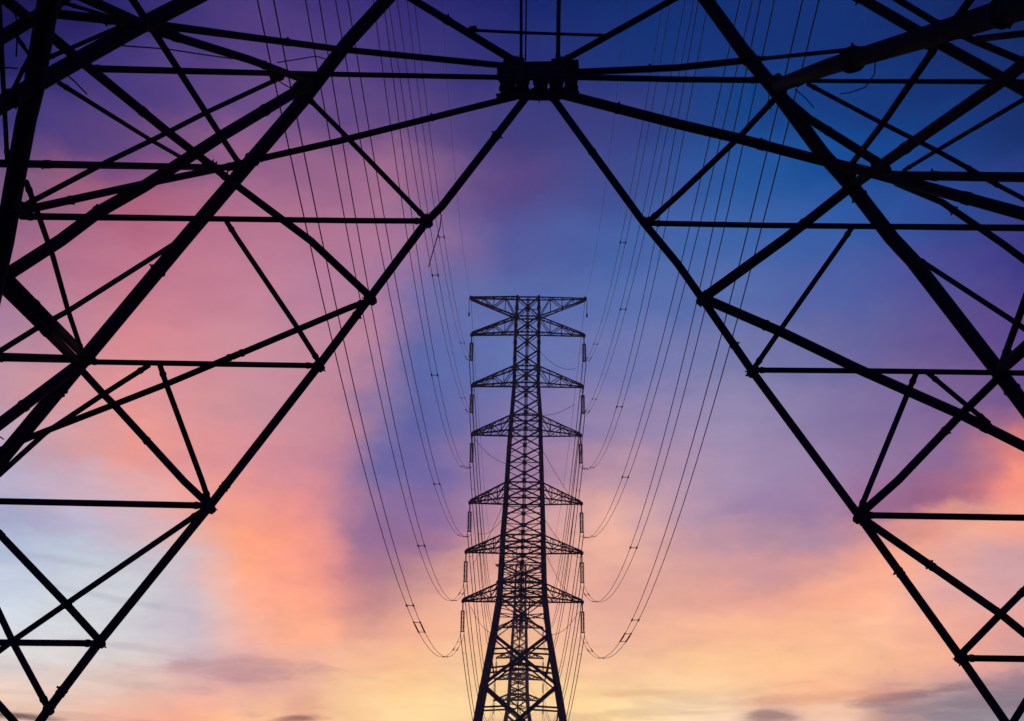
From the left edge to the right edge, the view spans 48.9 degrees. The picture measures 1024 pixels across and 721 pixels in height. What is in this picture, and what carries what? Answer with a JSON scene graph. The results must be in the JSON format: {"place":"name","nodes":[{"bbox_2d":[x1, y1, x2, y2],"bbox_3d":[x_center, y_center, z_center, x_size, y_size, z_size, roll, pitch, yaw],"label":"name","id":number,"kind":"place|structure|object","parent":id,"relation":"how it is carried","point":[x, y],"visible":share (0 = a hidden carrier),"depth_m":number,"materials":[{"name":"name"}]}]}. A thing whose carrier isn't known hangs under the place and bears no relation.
{"place":"outdoors","nodes":[
{"label":"outdoors","id":0,"kind":"place"},
{"bbox_2d":[0,0,1023,720],"label":"sky","id":1,"kind":"structure","parent":0,"point":[767,601],"materials":[{"name":"multicoloured"}]},
{"bbox_3d":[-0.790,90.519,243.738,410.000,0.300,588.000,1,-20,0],"label":"ground","id":2,"kind":"structure","parent":0,"visible":0},
{"bbox_2d":[0,0,1023,720],"bbox_3d":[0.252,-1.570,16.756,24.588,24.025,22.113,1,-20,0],"label":"lattice tower","id":3,"kind":"structure","parent":2,"relation":"on","point":[514,78],"depth_m":16.89,"materials":[{"name":"metal"}]},
{"bbox_2d":[493,564,543,720],"bbox_3d":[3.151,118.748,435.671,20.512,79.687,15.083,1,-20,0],"label":"lattice tower","id":4,"kind":"structure","parent":2,"relation":"on","point":[525,676],"depth_m":435.29,"materials":[{"name":"metal"}]},
{"bbox_2d":[547,304,584,563],"bbox_3d":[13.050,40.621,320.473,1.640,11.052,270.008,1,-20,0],"label":"earth wire","id":5,"kind":"object","parent":4,"relation":"attached to","point":[571,423],"visible":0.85,"depth_m":237.68,"materials":[{"name":"metal"}]},
{"bbox_2d":[461,295,586,720],"bbox_3d":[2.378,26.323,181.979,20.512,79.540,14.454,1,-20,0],"label":"lattice tower","id":6,"kind":"structure","parent":2,"relation":"on","point":[486,678],"depth_m":181.49,"materials":[{"name":"metal"}]},
{"bbox_2d":[441,0,469,291],"bbox_3d":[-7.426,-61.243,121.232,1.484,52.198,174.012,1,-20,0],"label":"earth wire","id":7,"kind":"object","parent":6,"relation":"attached to","point":[452,143],"visible":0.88,"depth_m":139.05,"materials":[{"name":"metal"}]},
{"bbox_2d":[460,602,464,634],"bbox_3d":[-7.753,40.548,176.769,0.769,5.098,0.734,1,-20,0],"label":"insulator string","id":8,"kind":"object","parent":6,"relation":"hanging from","point":[461,622],"visible":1,"depth_m":176.63,"materials":[{"name":"ceramic"}]},
{"bbox_2d":[257,0,463,657],"bbox_3d":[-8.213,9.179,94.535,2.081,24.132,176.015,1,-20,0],"label":"conductor bundle","id":9,"kind":"object","parent":8,"relation":"hanging from","point":[339,323],"visible":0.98,"depth_m":53.22,"materials":[{"name":"metal"}]},
{"bbox_2d":[460,635,492,720],"bbox_3d":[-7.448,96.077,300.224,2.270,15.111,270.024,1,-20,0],"label":"conductor bundle","id":10,"kind":"object","parent":8,"relation":"hanging from","point":[468,674],"visible":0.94,"depth_m":193.65,"materials":[{"name":"metal"}]},
{"bbox_2d":[463,553,467,584],"bbox_3d":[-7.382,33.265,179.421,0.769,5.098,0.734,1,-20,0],"label":"insulator string","id":11,"kind":"object","parent":6,"relation":"hanging from","point":[464,571],"visible":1,"depth_m":179.31,"materials":[{"name":"ceramic"}]},
{"bbox_2d":[305,0,466,600],"bbox_3d":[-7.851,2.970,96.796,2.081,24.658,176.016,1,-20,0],"label":"conductor bundle","id":12,"kind":"object","parent":11,"relation":"hanging from","point":[418,545],"visible":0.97,"depth_m":59.77,"materials":[{"name":"metal"}]},
{"bbox_2d":[463,585,494,720],"bbox_3d":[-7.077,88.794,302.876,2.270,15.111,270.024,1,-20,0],"label":"conductor bundle","id":13,"kind":"object","parent":11,"relation":"hanging from","point":[473,647],"visible":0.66,"depth_m":205.99,"materials":[{"name":"metal"}]},
{"bbox_2d":[467,504,471,533],"bbox_3d":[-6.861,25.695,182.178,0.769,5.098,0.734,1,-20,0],"label":"insulator string","id":14,"kind":"object","parent":6,"relation":"hanging from","point":[470,520],"visible":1,"depth_m":182.08,"materials":[{"name":"ceramic"}]},
{"bbox_2d":[335,0,468,536],"bbox_3d":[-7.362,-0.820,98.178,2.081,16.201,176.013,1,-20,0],"label":"conductor bundle","id":15,"kind":"object","parent":14,"relation":"hanging from","point":[389,247],"visible":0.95,"depth_m":66.18,"materials":[{"name":"metal"}]},
{"bbox_2d":[467,535,496,690],"bbox_3d":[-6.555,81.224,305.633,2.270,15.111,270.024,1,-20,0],"label":"conductor bundle","id":16,"kind":"object","parent":14,"relation":"hanging from","point":[476,602],"visible":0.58,"depth_m":212.03,"materials":[{"name":"metal"}]},
{"bbox_2d":[469,436,473,464],"bbox_3d":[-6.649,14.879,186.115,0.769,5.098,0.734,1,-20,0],"label":"insulator string","id":17,"kind":"object","parent":6,"relation":"hanging from","point":[472,452],"visible":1,"depth_m":185.94,"materials":[{"name":"ceramic"}]},
{"bbox_2d":[373,0,470,468],"bbox_3d":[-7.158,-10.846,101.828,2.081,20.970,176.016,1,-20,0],"label":"conductor bundle","id":18,"kind":"object","parent":17,"relation":"hanging from","point":[413,225],"visible":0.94,"depth_m":79.22,"materials":[{"name":"metal"}]},
{"bbox_2d":[469,465,496,651],"bbox_3d":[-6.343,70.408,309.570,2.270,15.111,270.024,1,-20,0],"label":"conductor bundle","id":19,"kind":"object","parent":17,"relation":"hanging from","point":[478,543],"visible":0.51,"depth_m":212.96,"materials":[{"name":"metal"}]},
{"bbox_2d":[469,387,473,415],"bbox_3d":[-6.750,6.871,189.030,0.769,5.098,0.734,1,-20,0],"label":"insulator string","id":20,"kind":"object","parent":6,"relation":"hanging from","point":[471,402],"visible":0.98,"depth_m":188.93,"materials":[{"name":"ceramic"}]},
{"bbox_2d":[389,0,472,414],"bbox_3d":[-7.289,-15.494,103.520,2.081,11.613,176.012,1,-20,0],"label":"conductor bundle","id":21,"kind":"object","parent":20,"relation":"hanging from","point":[424,192],"visible":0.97,"depth_m":90.33,"materials":[{"name":"metal"}]},
{"bbox_2d":[469,415,491,625],"bbox_3d":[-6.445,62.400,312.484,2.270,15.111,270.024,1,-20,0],"label":"conductor bundle","id":22,"kind":"object","parent":20,"relation":"hanging from","point":[480,521],"visible":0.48,"depth_m":228.86,"materials":[{"name":"metal"}]},
{"bbox_2d":[469,336,473,362],"bbox_3d":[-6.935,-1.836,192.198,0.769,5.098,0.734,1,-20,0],"label":"insulator string","id":23,"kind":"object","parent":6,"relation":"hanging from","point":[471,348],"visible":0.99,"depth_m":192.00,"materials":[{"name":"ceramic"}]},
{"bbox_2d":[407,2,471,361],"bbox_3d":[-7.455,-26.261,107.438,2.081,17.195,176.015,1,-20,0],"label":"conductor bundle","id":24,"kind":"object","parent":23,"relation":"hanging from","point":[434,169],"visible":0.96,"depth_m":104.89,"materials":[{"name":"metal"}]},
{"bbox_2d":[469,363,493,599],"bbox_3d":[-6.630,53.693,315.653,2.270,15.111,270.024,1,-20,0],"label":"conductor bundle","id":25,"kind":"object","parent":23,"relation":"hanging from","point":[479,469],"visible":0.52,"depth_m":223.95,"materials":[{"name":"metal"}]},
{"bbox_2d":[471,305,494,562],"bbox_3d":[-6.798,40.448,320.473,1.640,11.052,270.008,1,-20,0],"label":"earth wire","id":26,"kind":"object","parent":6,"relation":"attached to","point":[478,414],"visible":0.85,"depth_m":237.82,"materials":[{"name":"metal"}]},
{"bbox_2d":[578,437,582,465],"bbox_3d":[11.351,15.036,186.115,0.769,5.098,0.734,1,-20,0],"label":"insulator string","id":27,"kind":"object","parent":6,"relation":"hanging from","point":[580,452],"visible":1,"depth_m":185.88,"materials":[{"name":"ceramic"}]},
{"bbox_2d":[543,466,582,651],"bbox_3d":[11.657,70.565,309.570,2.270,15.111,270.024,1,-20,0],"label":"conductor bundle","id":28,"kind":"object","parent":27,"relation":"hanging from","point":[569,547],"visible":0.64,"depth_m":213.98,"materials":[{"name":"metal"}]},
{"bbox_2d":[582,2,706,469],"bbox_3d":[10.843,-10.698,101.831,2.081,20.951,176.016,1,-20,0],"label":"conductor bundle","id":29,"kind":"object","parent":27,"relation":"hanging from","point":[584,468],"visible":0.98,"depth_m":79.11,"materials":[{"name":"metal"}]},
{"bbox_2d":[579,505,583,534],"bbox_3d":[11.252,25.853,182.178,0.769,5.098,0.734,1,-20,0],"label":"insulator string","id":30,"kind":"object","parent":6,"relation":"hanging from","point":[580,521],"visible":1,"depth_m":182.01,"materials":[{"name":"ceramic"}]},
{"bbox_2d":[543,536,583,693],"bbox_3d":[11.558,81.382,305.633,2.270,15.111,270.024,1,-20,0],"label":"conductor bundle","id":31,"kind":"object","parent":30,"relation":"hanging from","point":[570,608],"visible":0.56,"depth_m":212.26,"materials":[{"name":"metal"}]},
{"bbox_2d":[581,0,752,537],"bbox_3d":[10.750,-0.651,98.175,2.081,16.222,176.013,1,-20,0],"label":"conductor bundle","id":32,"kind":"object","parent":30,"relation":"hanging from","point":[682,258],"visible":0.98,"depth_m":67.23,"materials":[{"name":"metal"}]},
{"bbox_2d":[580,554,584,585],"bbox_3d":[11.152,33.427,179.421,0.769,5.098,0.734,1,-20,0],"label":"insulator string","id":33,"kind":"object","parent":6,"relation":"hanging from","point":[582,576],"visible":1,"depth_m":179.27,"materials":[{"name":"ceramic"}]},
{"bbox_2d":[542,586,583,720],"bbox_3d":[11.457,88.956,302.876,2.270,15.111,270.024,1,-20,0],"label":"conductor bundle","id":34,"kind":"object","parent":33,"relation":"hanging from","point":[570,650],"visible":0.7,"depth_m":206.82,"materials":[{"name":"metal"}]},
{"bbox_2d":[581,0,774,601],"bbox_3d":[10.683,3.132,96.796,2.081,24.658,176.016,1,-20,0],"label":"conductor bundle","id":35,"kind":"object","parent":33,"relation":"hanging from","point":[636,547],"visible":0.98,"depth_m":59.96,"materials":[{"name":"metal"}]},
{"bbox_2d":[580,604,584,635],"bbox_3d":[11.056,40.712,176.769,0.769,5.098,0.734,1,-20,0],"label":"insulator string","id":36,"kind":"object","parent":6,"relation":"hanging from","point":[581,622],"visible":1,"depth_m":176.60,"materials":[{"name":"ceramic"}]},
{"bbox_2d":[542,636,584,720],"bbox_3d":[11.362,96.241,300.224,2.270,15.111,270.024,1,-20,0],"label":"conductor bundle","id":37,"kind":"object","parent":36,"relation":"hanging from","point":[574,676],"visible":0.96,"depth_m":194.77,"materials":[{"name":"metal"}]},
{"bbox_2d":[581,0,819,658],"bbox_3d":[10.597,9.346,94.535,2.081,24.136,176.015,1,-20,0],"label":"conductor bundle","id":38,"kind":"object","parent":36,"relation":"hanging from","point":[724,323],"visible":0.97,"depth_m":53.17,"materials":[{"name":"metal"}]},
{"bbox_2d":[581,388,584,416],"bbox_3d":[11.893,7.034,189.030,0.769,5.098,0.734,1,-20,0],"label":"insulator string","id":39,"kind":"object","parent":6,"relation":"hanging from","point":[583,403],"visible":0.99,"depth_m":188.84,"materials":[{"name":"ceramic"}]},
{"bbox_2d":[544,417,584,627],"bbox_3d":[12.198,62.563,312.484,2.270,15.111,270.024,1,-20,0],"label":"conductor bundle","id":40,"kind":"object","parent":39,"relation":"hanging from","point":[569,520],"visible":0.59,"depth_m":228.72,"materials":[{"name":"metal"}]},
{"bbox_2d":[584,1,693,415],"bbox_3d":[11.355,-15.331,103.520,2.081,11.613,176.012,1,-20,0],"label":"conductor bundle","id":41,"kind":"object","parent":39,"relation":"hanging from","point":[646,194],"visible":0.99,"depth_m":90.61,"materials":[{"name":"metal"}]},
{"bbox_2d":[582,337,586,363],"bbox_3d":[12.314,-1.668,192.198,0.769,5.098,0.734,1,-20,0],"label":"insulator string","id":42,"kind":"object","parent":6,"relation":"hanging from","point":[584,358],"visible":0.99,"depth_m":192.05,"materials":[{"name":"ceramic"}]},
{"bbox_2d":[551,364,585,596],"bbox_3d":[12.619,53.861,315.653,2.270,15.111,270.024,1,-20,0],"label":"conductor bundle","id":43,"kind":"object","parent":42,"relation":"hanging from","point":[571,472],"visible":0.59,"depth_m":227.38,"materials":[{"name":"metal"}]},
{"bbox_2d":[583,5,669,363],"bbox_3d":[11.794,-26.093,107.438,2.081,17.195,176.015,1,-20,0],"label":"conductor bundle","id":44,"kind":"object","parent":42,"relation":"hanging from","point":[633,175],"visible":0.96,"depth_m":105.99,"materials":[{"name":"metal"}]},
{"bbox_2d":[585,0,626,297],"bbox_3d":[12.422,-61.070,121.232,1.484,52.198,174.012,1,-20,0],"label":"earth wire","id":45,"kind":"object","parent":6,"relation":"attached to","point":[609,154],"visible":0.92,"depth_m":143.02,"materials":[{"name":"metal"}]}
]}

